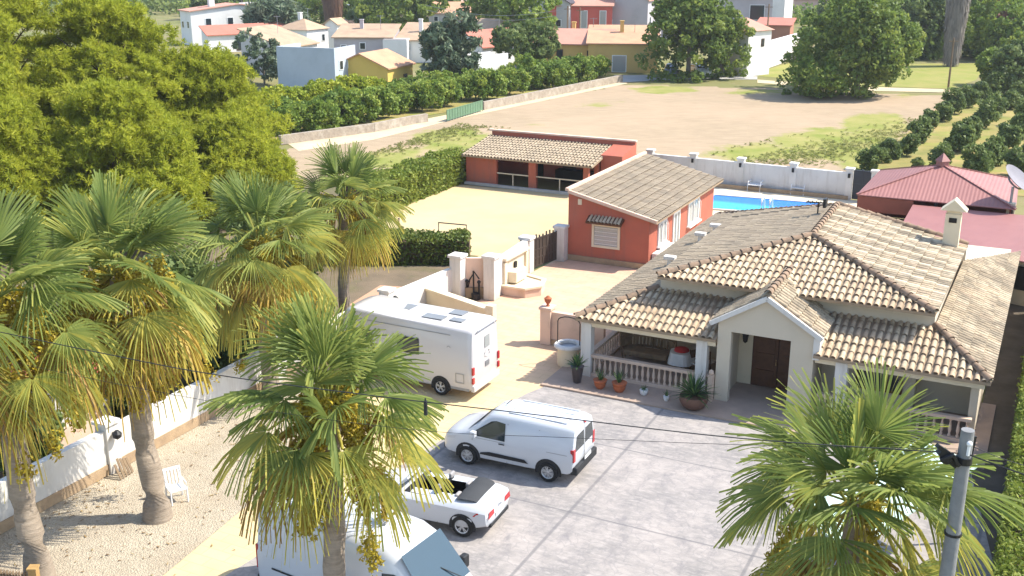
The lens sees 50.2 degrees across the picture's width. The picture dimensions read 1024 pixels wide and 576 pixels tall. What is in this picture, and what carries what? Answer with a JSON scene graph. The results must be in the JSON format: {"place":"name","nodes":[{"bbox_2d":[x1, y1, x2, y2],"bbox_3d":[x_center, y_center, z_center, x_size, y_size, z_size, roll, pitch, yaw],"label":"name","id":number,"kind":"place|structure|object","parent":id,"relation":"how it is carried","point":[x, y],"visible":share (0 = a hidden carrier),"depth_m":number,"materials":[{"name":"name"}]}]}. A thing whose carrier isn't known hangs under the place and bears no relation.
{"place":"outdoors","nodes":[
{"label":"outdoors","id":0,"kind":"place"},
{"bbox_2d":[0,366,328,575],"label":"gravel","id":1,"kind":"structure","parent":0,"point":[186,530],"depth_m":31.53,"materials":[{"name":"gravel"}]},
{"bbox_2d":[0,186,131,575],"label":"fan palm","id":2,"kind":"object","parent":1,"relation":"on","point":[18,398],"visible":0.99,"depth_m":25.82,"materials":[{"name":"green plant"}]},
{"bbox_2d":[6,169,233,524],"bbox_3d":[-10.692,1.809,29.912,6.110,10.232,6.367,0,17,0],"label":"fan palm","id":3,"kind":"object","parent":1,"relation":"on","point":[141,336],"visible":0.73,"depth_m":28.97,"materials":[{"name":"green plant"}]},
{"bbox_2d":[0,268,451,534],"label":"boundary wall","id":4,"kind":"structure","parent":1,"relation":"on","point":[85,462],"depth_m":34.41,"materials":[{"name":"paint"}]},
{"bbox_2d":[171,167,348,389],"bbox_3d":[-8.787,-0.003,38.602,5.938,8.547,6.368,0,17,0],"label":"fan palm","id":5,"kind":"object","parent":1,"relation":"on","point":[262,277],"visible":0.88,"depth_m":37.54,"materials":[{"name":"green plant"}]},
{"bbox_2d":[0,178,451,399],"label":"garden soil","id":6,"kind":"structure","parent":0,"point":[364,284],"depth_m":54.94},
{"bbox_2d":[0,408,64,476],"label":"garden bush","id":7,"kind":"object","parent":6,"relation":"on","point":[60,418],"visible":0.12,"depth_m":33.17,"materials":[{"name":"green plant"}]},
{"bbox_2d":[0,61,94,267],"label":"pine tree","id":8,"kind":"object","parent":6,"relation":"on","point":[17,114],"visible":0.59,"depth_m":56.52,"materials":[{"name":"green plant"}]},
{"bbox_2d":[4,75,216,242],"bbox_3d":[-21.731,-7.077,60.165,12.057,9.163,12.519,-13,21,-36],"label":"pine tree","id":9,"kind":"object","parent":6,"relation":"on","point":[122,127],"visible":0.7,"depth_m":57.84,"materials":[{"name":"green plant"}]},
{"bbox_2d":[11,0,223,202],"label":"pine tree","id":10,"kind":"object","parent":6,"relation":"on","point":[126,43],"visible":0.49,"depth_m":65.47,"materials":[{"name":"green plant"}]},
{"bbox_2d":[139,244,213,317],"bbox_3d":[-14.890,-0.136,47.223,4.717,3.628,5.589,-6,18,-19],"label":"garden bush","id":11,"kind":"object","parent":6,"relation":"on","point":[189,269],"visible":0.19,"depth_m":46.22,"materials":[{"name":"green plant"}]},
{"bbox_2d":[174,313,252,381],"bbox_3d":[-11.472,2.037,41.810,3.191,2.705,4.041,0,17,0],"label":"garden bush","id":12,"kind":"object","parent":6,"relation":"on","point":[223,361],"visible":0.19,"depth_m":40.48,"materials":[{"name":"green plant"}]},
{"bbox_2d":[133,40,305,200],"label":"pine tree","id":13,"kind":"object","parent":6,"relation":"on","point":[237,91],"visible":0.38,"depth_m":67.66,"materials":[{"name":"green plant"}]},
{"bbox_2d":[161,108,298,222],"bbox_3d":[-17.347,-7.454,65.412,9.012,6.759,9.458,0,17,0],"label":"pine tree","id":14,"kind":"object","parent":6,"relation":"on","point":[233,139],"visible":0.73,"depth_m":63.94,"materials":[{"name":"green plant"}]},
{"bbox_2d":[334,146,466,218],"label":"hedge","id":15,"kind":"object","parent":6,"relation":"on","point":[429,173],"visible":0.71,"depth_m":71.63,"materials":[{"name":"green plant"}]},
{"bbox_2d":[331,226,471,265],"bbox_3d":[-5.811,-2.231,57.098,7.396,1.822,2.365,0,17,0],"label":"hedge","id":16,"kind":"object","parent":6,"relation":"on","point":[421,247],"visible":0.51,"depth_m":56.42,"materials":[{"name":"green plant"}]},
{"bbox_2d":[333,285,400,315],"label":"path","id":17,"kind":"structure","parent":0,"point":[373,292],"depth_m":51.90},
{"bbox_2d":[281,139,414,313],"bbox_3d":[-6.996,-2.227,46.509,5.742,8.106,5.497,0,17,0],"label":"fan palm","id":18,"kind":"object","parent":17,"relation":"on","point":[358,234],"visible":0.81,"depth_m":45.80,"materials":[{"name":"green plant"}]},
{"bbox_2d":[163,259,637,575],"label":"driveway","id":19,"kind":"structure","parent":0,"point":[528,361],"depth_m":42.47,"materials":[{"name":"concrete"}]},
{"bbox_2d":[338,295,499,394],"bbox_3d":[-3.857,2.045,41.374,6.636,2.829,2.142,8,19,25],"label":"motorhome","id":20,"kind":"object","parent":19,"relation":"on","point":[461,346],"visible":0.57,"depth_m":39.93,"materials":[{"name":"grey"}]},
{"bbox_2d":[425,286,496,327],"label":"wall","id":21,"kind":"structure","parent":19,"relation":"on","point":[438,297],"depth_m":47.70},
{"bbox_2d":[447,252,501,300],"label":"niche wall","id":22,"kind":"structure","parent":19,"relation":"on","point":[484,267],"depth_m":50.72,"materials":[{"name":"paint"}]},
{"bbox_2d":[501,246,546,297],"bbox_3d":[0.809,-0.756,52.236,1.990,1.730,2.727,8,19,25],"label":"fountain","id":23,"kind":"object","parent":19,"relation":"on","point":[519,280],"visible":0.94,"depth_m":51.87,"materials":[{"name":"beige stone"}]},
{"bbox_2d":[518,223,569,273],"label":"gate","id":24,"kind":"structure","parent":19,"relation":"on","point":[549,247],"depth_m":56.45,"materials":[{"name":"brown wood"}]},
{"bbox_2d":[539,303,605,350],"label":"garden wall","id":25,"kind":"structure","parent":19,"relation":"on","point":[568,328],"depth_m":44.79,"materials":[{"name":"paint"}]},
{"bbox_2d":[269,74,613,138],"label":"orchard ground","id":26,"kind":"structure","parent":0,"point":[430,110],"depth_m":110.52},
{"bbox_2d":[264,96,308,135],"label":"citrus tree","id":27,"kind":"object","parent":26,"relation":"on","point":[291,108],"visible":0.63,"depth_m":95.04,"materials":[{"name":"green plant"}]},
{"bbox_2d":[298,96,344,130],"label":"citrus tree","id":28,"kind":"object","parent":26,"relation":"on","point":[318,110],"visible":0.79,"depth_m":96.32,"materials":[{"name":"green plant"}]},
{"bbox_2d":[316,85,367,125],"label":"citrus tree","id":29,"kind":"object","parent":26,"relation":"on","point":[335,95],"visible":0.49,"depth_m":100.25,"materials":[{"name":"green plant"}]},
{"bbox_2d":[339,89,381,121],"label":"citrus tree","id":30,"kind":"object","parent":26,"relation":"on","point":[368,96],"visible":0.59,"depth_m":101.11,"materials":[{"name":"green plant"}]},
{"bbox_2d":[362,85,400,118],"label":"citrus tree","id":31,"kind":"object","parent":26,"relation":"on","point":[388,98],"visible":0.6,"depth_m":103.47,"materials":[{"name":"green plant"}]},
{"bbox_2d":[382,83,417,112],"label":"citrus tree","id":32,"kind":"object","parent":26,"relation":"on","point":[405,102],"visible":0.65,"depth_m":107.38,"materials":[{"name":"green plant"}]},
{"bbox_2d":[407,79,447,110],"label":"citrus tree","id":33,"kind":"object","parent":26,"relation":"on","point":[426,95],"visible":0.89,"depth_m":108.22,"materials":[{"name":"green plant"}]},
{"bbox_2d":[471,68,508,99],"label":"citrus tree","id":34,"kind":"object","parent":26,"relation":"on","point":[496,81],"visible":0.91,"depth_m":116.09,"materials":[{"name":"green plant"}]},
{"bbox_2d":[500,67,531,93],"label":"citrus tree","id":35,"kind":"object","parent":26,"relation":"on","point":[513,75],"visible":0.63,"depth_m":120.59,"materials":[{"name":"green plant"}]},
{"bbox_2d":[506,52,554,89],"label":"citrus tree","id":36,"kind":"object","parent":26,"relation":"on","point":[536,69],"visible":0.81,"depth_m":124.95,"materials":[{"name":"green plant"}]},
{"bbox_2d":[541,56,576,87],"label":"citrus tree","id":37,"kind":"object","parent":26,"relation":"on","point":[562,66],"visible":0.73,"depth_m":126.40,"materials":[{"name":"green plant"}]},
{"bbox_2d":[562,53,598,82],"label":"citrus tree","id":38,"kind":"object","parent":26,"relation":"on","point":[582,65],"visible":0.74,"depth_m":131.25,"materials":[{"name":"green plant"}]},
{"bbox_2d":[289,82,626,150],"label":"path","id":39,"kind":"structure","parent":0,"point":[301,146],"depth_m":97.84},
{"bbox_2d":[278,113,427,144],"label":"stone wall","id":40,"kind":"structure","parent":39,"relation":"on","point":[348,130],"depth_m":95.33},
{"bbox_2d":[483,75,622,109],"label":"stone wall","id":41,"kind":"structure","parent":39,"relation":"on","point":[513,99],"depth_m":119.72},
{"bbox_2d":[378,185,568,256],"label":"court sand","id":42,"kind":"structure","parent":0,"point":[499,220],"depth_m":67.21,"materials":[{"name":"sand"}]},
{"bbox_2d":[12,3,1023,569],"bbox_3d":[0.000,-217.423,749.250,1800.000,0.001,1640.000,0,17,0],"label":"ground","id":43,"kind":"structure","parent":0,"point":[506,179],"depth_m":131.75,"materials":[{"name":"beige soil"}]},
{"bbox_2d":[0,0,128,206],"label":"pine tree","id":44,"kind":"object","parent":43,"relation":"on","point":[37,49],"visible":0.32,"depth_m":64.29,"materials":[{"name":"green plant"}]},
{"bbox_2d":[178,0,258,45],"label":"house","id":45,"kind":"structure","parent":43,"relation":"on","point":[210,13],"depth_m":182.34,"materials":[{"name":"paint"}]},
{"bbox_2d":[198,22,285,52],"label":"house","id":46,"kind":"structure","parent":43,"relation":"on","point":[223,34],"depth_m":169.87,"materials":[{"name":"paint"}]},
{"bbox_2d":[231,27,279,84],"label":"olive tree","id":47,"kind":"object","parent":43,"relation":"on","point":[267,62],"visible":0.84,"depth_m":128.75,"materials":[{"name":"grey plant"}]},
{"bbox_2d":[37,0,483,14],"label":"orchard","id":48,"kind":"object","parent":43,"relation":"on","point":[162,5],"visible":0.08,"depth_m":270.07,"materials":[{"name":"green plant"}]},
{"bbox_2d":[239,0,314,23],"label":"tree","id":49,"kind":"object","parent":43,"relation":"on","point":[265,11],"visible":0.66,"depth_m":176.59,"materials":[{"name":"green plant"}]},
{"bbox_2d":[236,16,319,74],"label":"house","id":50,"kind":"structure","parent":43,"relation":"on","point":[282,36],"depth_m":142.24,"materials":[{"name":"tile"}]},
{"bbox_2d":[281,8,328,47],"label":"house","id":51,"kind":"structure","parent":43,"relation":"on","point":[310,29],"depth_m":160.00,"materials":[{"name":"paint"}]},
{"bbox_2d":[276,43,354,86],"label":"house","id":52,"kind":"structure","parent":43,"relation":"on","point":[298,64],"depth_m":123.52,"materials":[{"name":"white paint"}]},
{"bbox_2d":[331,15,401,54],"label":"house","id":53,"kind":"structure","parent":43,"relation":"on","point":[362,36],"depth_m":154.68,"materials":[{"name":"paint"}]},
{"bbox_2d":[346,48,415,81],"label":"cottage","id":54,"kind":"structure","parent":43,"relation":"on","point":[386,64],"depth_m":124.65,"materials":[{"name":"yellow"}]},
{"bbox_2d":[348,0,449,31],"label":"tree","id":55,"kind":"object","parent":43,"relation":"on","point":[413,10],"visible":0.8,"depth_m":183.10,"materials":[{"name":"green plant"}]},
{"bbox_2d":[396,19,447,62],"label":"house","id":56,"kind":"structure","parent":43,"relation":"on","point":[410,30],"depth_m":155.62,"materials":[{"name":"white paint"}]},
{"bbox_2d":[418,9,483,75],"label":"loquat tree","id":57,"kind":"object","parent":43,"relation":"on","point":[450,47],"visible":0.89,"depth_m":124.56,"materials":[{"name":"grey plant"}]},
{"bbox_2d":[456,0,511,18],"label":"tree","id":58,"kind":"object","parent":43,"relation":"on","point":[487,8],"visible":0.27,"depth_m":174.65,"materials":[{"name":"green plant"}]},
{"bbox_2d":[489,18,560,61],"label":"fig tree","id":59,"kind":"object","parent":43,"relation":"on","point":[547,44],"visible":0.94,"depth_m":136.17,"materials":[{"name":"green plant"}]},
{"bbox_2d":[496,0,562,41],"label":"tree","id":60,"kind":"object","parent":43,"relation":"on","point":[516,12],"visible":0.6,"depth_m":162.23,"materials":[{"name":"green plant"}]},
{"bbox_2d":[461,128,637,194],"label":"summer kitchen","id":61,"kind":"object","parent":43,"relation":"on","point":[533,157],"visible":0.98,"depth_m":74.97,"materials":[{"name":"grey tile"}]},
{"bbox_2d":[536,18,615,60],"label":"house","id":62,"kind":"structure","parent":43,"relation":"on","point":[572,40],"depth_m":145.38,"materials":[{"name":"tile"}]},
{"bbox_2d":[549,0,614,28],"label":"house","id":63,"kind":"structure","parent":43,"relation":"on","point":[599,12],"depth_m":174.39,"materials":[{"name":"red paint"}]},
{"bbox_2d":[172,0,1006,59],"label":"shrubs","id":64,"kind":"object","parent":43,"relation":"on","point":[799,13],"visible":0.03,"depth_m":162.76,"materials":[{"name":"green plant"}]},
{"bbox_2d":[226,386,992,575],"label":"yard","id":65,"kind":"structure","parent":43,"relation":"on","point":[618,505],"depth_m":31.96,"materials":[{"name":"concrete"}]},
{"bbox_2d":[197,288,453,575],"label":"fan palm","id":66,"kind":"object","parent":65,"relation":"on","point":[304,469],"visible":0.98,"depth_m":23.04,"materials":[{"name":"green plant"}]},
{"bbox_2d":[255,492,471,575],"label":"delivery van","id":67,"kind":"object","parent":65,"relation":"on","point":[428,550],"visible":0.63,"depth_m":25.89,"materials":[{"name":"white paint"}]},
{"bbox_2d":[369,465,509,536],"bbox_3d":[-2.246,5.882,31.534,4.255,1.369,2.120,7,19,22],"label":"convertible car","id":68,"kind":"object","parent":65,"relation":"on","point":[479,502],"visible":0.69,"depth_m":30.69,"materials":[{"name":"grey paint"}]},
{"bbox_2d":[444,399,596,481],"bbox_3d":[0.225,4.531,34.659,4.695,2.085,2.280,8,19,24],"label":"parked van","id":69,"kind":"object","parent":65,"relation":"on","point":[551,456],"visible":0.98,"depth_m":33.81,"materials":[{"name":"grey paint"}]},
{"bbox_2d":[713,356,1023,575],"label":"fan palm","id":70,"kind":"object","parent":65,"relation":"on","point":[871,421],"visible":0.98,"depth_m":21.11,"materials":[{"name":"green plant"}]},
{"bbox_2d":[799,437,976,538],"bbox_3d":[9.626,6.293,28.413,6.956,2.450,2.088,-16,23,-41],"label":"car","id":71,"kind":"object","parent":65,"relation":"on","point":[830,500],"visible":0.12,"depth_m":27.35,"materials":[{"name":"metal"}]},
{"bbox_2d":[935,427,976,575],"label":"utility pole","id":72,"kind":"object","parent":65,"relation":"on","point":[960,462],"visible":0.99,"depth_m":18.84,"materials":[{"name":"concrete"}]},
{"bbox_2d":[0,332,957,453],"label":"overhead cable","id":73,"kind":"object","parent":72,"relation":"attached to","point":[483,408],"visible":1,"depth_m":19.95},
{"bbox_2d":[586,16,659,72],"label":"house","id":74,"kind":"structure","parent":43,"relation":"on","point":[621,46],"depth_m":142.36,"materials":[{"name":"paint"}]},
{"bbox_2d":[612,0,660,36],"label":"house","id":75,"kind":"structure","parent":43,"relation":"on","point":[627,11],"depth_m":174.94,"materials":[{"name":"paint"}]},
{"bbox_2d":[565,152,723,268],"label":"pool house","id":76,"kind":"structure","parent":43,"relation":"on","point":[637,211],"depth_m":57.09,"materials":[{"name":"paint"}]},
{"bbox_2d":[591,224,619,249],"bbox_3d":[4.820,-2.655,56.203,1.550,1.270,0.060,8,19,25],"label":"window","id":77,"kind":"structure","parent":76,"relation":"in","point":[608,237],"depth_m":56.21,"materials":[{"name":"white plastic"}]},
{"bbox_2d":[634,0,734,82],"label":"tree","id":78,"kind":"object","parent":43,"relation":"on","point":[685,24],"visible":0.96,"depth_m":132.81,"materials":[{"name":"green plant"}]},
{"bbox_2d":[661,0,772,38],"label":"house","id":79,"kind":"structure","parent":43,"relation":"on","point":[755,10],"depth_m":188.01,"materials":[{"name":"paint"}]},
{"bbox_2d":[694,4,755,78],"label":"tree","id":80,"kind":"object","parent":43,"relation":"on","point":[740,26],"visible":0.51,"depth_m":134.83,"materials":[{"name":"green plant"}]},
{"bbox_2d":[718,17,774,76],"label":"house","id":81,"kind":"structure","parent":43,"relation":"on","point":[759,41],"depth_m":138.74,"materials":[{"name":"white"}]},
{"bbox_2d":[646,148,879,199],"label":"pool wall","id":82,"kind":"structure","parent":43,"relation":"on","point":[740,173],"depth_m":73.12,"materials":[{"name":"paint"}]},
{"bbox_2d":[757,17,796,39],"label":"shed","id":83,"kind":"structure","parent":43,"relation":"on","point":[782,27],"depth_m":166.84,"materials":[{"name":"paint"}]},
{"bbox_2d":[769,33,798,67],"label":"yard wall","id":84,"kind":"structure","parent":43,"relation":"on","point":[780,47],"depth_m":152.34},
{"bbox_2d":[713,187,856,213],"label":"pool deck","id":85,"kind":"structure","parent":43,"relation":"on","point":[728,191],"depth_m":72.32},
{"bbox_2d":[713,194,820,210],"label":"swimming pool","id":86,"kind":"structure","parent":85,"relation":"on","point":[721,202],"depth_m":69.88,"materials":[{"name":"liquid"}]},
{"bbox_2d":[573,197,1020,441],"bbox_3d":[12.978,-0.944,45.725,14.652,5.950,18.819,8,19,25],"label":"villa","id":87,"kind":"object","parent":43,"relation":"on","point":[766,297],"visible":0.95,"depth_m":40.13,"materials":[{"name":"tile"}]},
{"bbox_2d":[750,336,790,389],"bbox_3d":[9.811,2.465,40.122,2.000,2.660,0.290,8,19,25],"label":"door","id":88,"kind":"structure","parent":87,"relation":"in","point":[770,356],"depth_m":40.30,"materials":[{"name":"brown wood"}]},
{"bbox_2d":[791,0,862,69],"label":"tree","id":89,"kind":"object","parent":43,"relation":"on","point":[795,48],"visible":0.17,"depth_m":124.91,"materials":[{"name":"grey plant"}]},
{"bbox_2d":[890,0,946,59],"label":"tree","id":90,"kind":"object","parent":43,"relation":"on","point":[931,13],"visible":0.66,"depth_m":157.97,"materials":[{"name":"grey plant"}]},
{"bbox_2d":[856,153,1017,218],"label":"red shed","id":91,"kind":"structure","parent":43,"relation":"on","point":[898,192],"depth_m":59.48,"materials":[{"name":"metal"}]},
{"bbox_2d":[904,205,1023,305],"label":"lean to","id":92,"kind":"object","parent":43,"relation":"on","point":[993,229],"visible":0.33,"depth_m":54.30,"materials":[{"name":"metal"}]},
{"bbox_2d":[963,0,1023,59],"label":"tree","id":93,"kind":"object","parent":43,"relation":"on","point":[984,27],"visible":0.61,"depth_m":155.25,"materials":[{"name":"green plant"}]},
{"bbox_2d":[281,85,943,177],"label":"field","id":94,"kind":"structure","parent":0,"point":[707,122],"depth_m":102.40,"materials":[{"name":"soil"}]},
{"bbox_2d":[368,122,510,167],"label":"grass","id":95,"kind":"structure","parent":94,"relation":"on","point":[417,139],"depth_m":93.52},
{"bbox_2d":[782,54,852,98],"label":"bush","id":96,"kind":"object","parent":94,"relation":"on","point":[815,87],"visible":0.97,"depth_m":116.44,"materials":[{"name":"green plant"}]},
{"bbox_2d":[775,0,925,99],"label":"tree","id":97,"kind":"object","parent":94,"relation":"on","point":[865,53],"visible":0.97,"depth_m":115.67,"materials":[{"name":"green plant"}]},
{"bbox_2d":[541,342,995,468],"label":"terrace","id":98,"kind":"structure","parent":0,"point":[745,400],"depth_m":39.56,"materials":[{"name":"tile"}]},
{"bbox_2d":[554,316,580,366],"bbox_3d":[2.213,2.062,42.741,1.160,1.989,1.160,8,19,25],"label":"well","id":99,"kind":"object","parent":98,"relation":"on","point":[567,349],"visible":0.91,"depth_m":42.58,"materials":[{"name":"paint"}]},
{"bbox_2d":[620,331,676,365],"bbox_3d":[5.406,2.276,43.062,2.416,1.210,1.183,8,19,25],"label":"garden sofa","id":100,"kind":"object","parent":98,"relation":"on","point":[632,345],"visible":0.62,"depth_m":43.20,"materials":[{"name":"wicker"}]},
{"bbox_2d":[666,371,720,410],"bbox_3d":[6.410,3.528,38.645,1.882,1.511,1.650,8,19,25],"label":"potted plant","id":101,"kind":"object","parent":98,"relation":"on","point":[692,397],"visible":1,"depth_m":38.49,"materials":[{"name":"green plant"}]},
{"bbox_2d":[712,117,912,169],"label":"grass","id":102,"kind":"structure","parent":0,"point":[834,149],"depth_m":88.52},
{"bbox_2d":[757,61,979,88],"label":"grass verge","id":103,"kind":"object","parent":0,"point":[936,75],"depth_m":139.74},
{"bbox_2d":[942,0,970,66],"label":"skirted palm","id":104,"kind":"object","parent":103,"relation":"on","point":[956,17],"visible":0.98,"depth_m":148.09,"materials":[{"name":"grey plant"}]},
{"bbox_2d":[864,93,1023,195],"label":"orchard ground","id":105,"kind":"structure","parent":0,"point":[941,132],"depth_m":92.37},
{"bbox_2d":[855,143,886,169],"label":"orchard tree","id":106,"kind":"object","parent":105,"relation":"on","point":[868,159],"visible":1,"depth_m":80.06,"materials":[{"name":"green plant"}]},
{"bbox_2d":[943,121,977,151],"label":"orchard tree","id":107,"kind":"object","parent":105,"relation":"on","point":[962,134],"visible":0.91,"depth_m":86.85,"materials":[{"name":"green plant"}]},
{"bbox_2d":[960,143,994,173],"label":"orchard tree","id":108,"kind":"object","parent":105,"relation":"on","point":[980,160],"visible":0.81,"depth_m":76.78,"materials":[{"name":"green plant"}]},
{"bbox_2d":[972,98,1000,127],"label":"orchard tree","id":109,"kind":"object","parent":105,"relation":"on","point":[984,112],"visible":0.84,"depth_m":98.36,"materials":[{"name":"green plant"}]},
{"bbox_2d":[987,37,1023,92],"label":"tree","id":110,"kind":"object","parent":105,"relation":"on","point":[1007,59],"visible":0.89,"depth_m":121.39,"materials":[{"name":"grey plant"}]},
{"bbox_2d":[972,303,1023,563],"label":"garden soil","id":111,"kind":"structure","parent":0,"point":[1001,390],"depth_m":39.54,"materials":[{"name":"soil"}]},
{"bbox_2d":[990,347,1023,575],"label":"hedge","id":112,"kind":"object","parent":111,"relation":"on","point":[1008,557],"visible":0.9,"depth_m":28.04,"materials":[{"name":"green plant"}]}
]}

